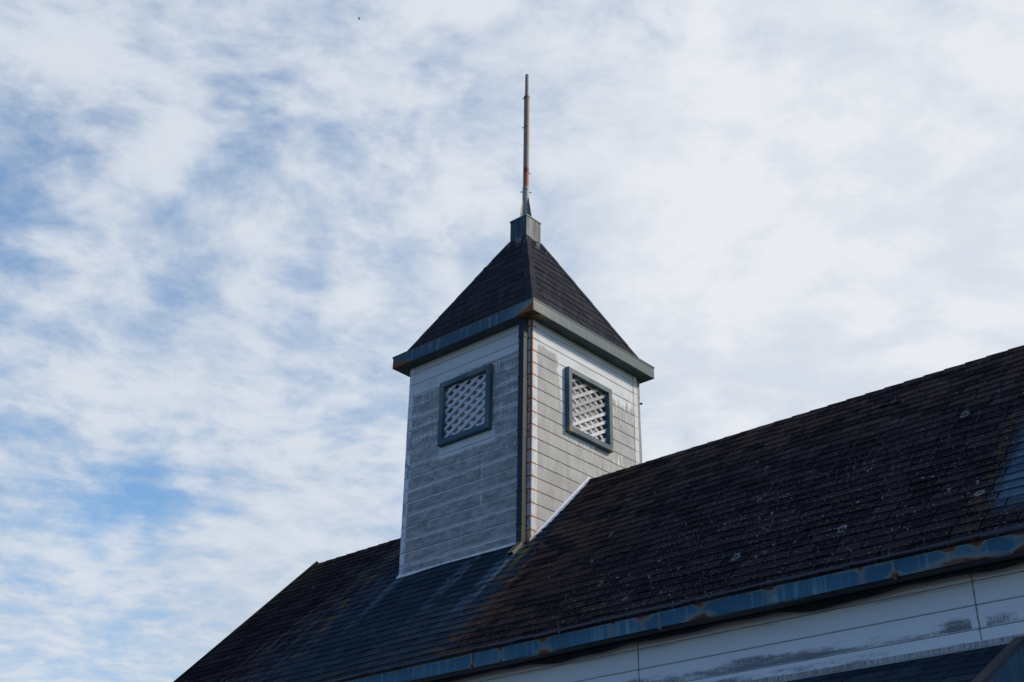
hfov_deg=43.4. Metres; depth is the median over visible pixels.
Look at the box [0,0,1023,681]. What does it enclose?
sky
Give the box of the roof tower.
[392,74,654,581]
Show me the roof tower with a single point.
(523, 366)
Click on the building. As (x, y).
(875, 537)
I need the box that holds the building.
[173,345,1023,681]

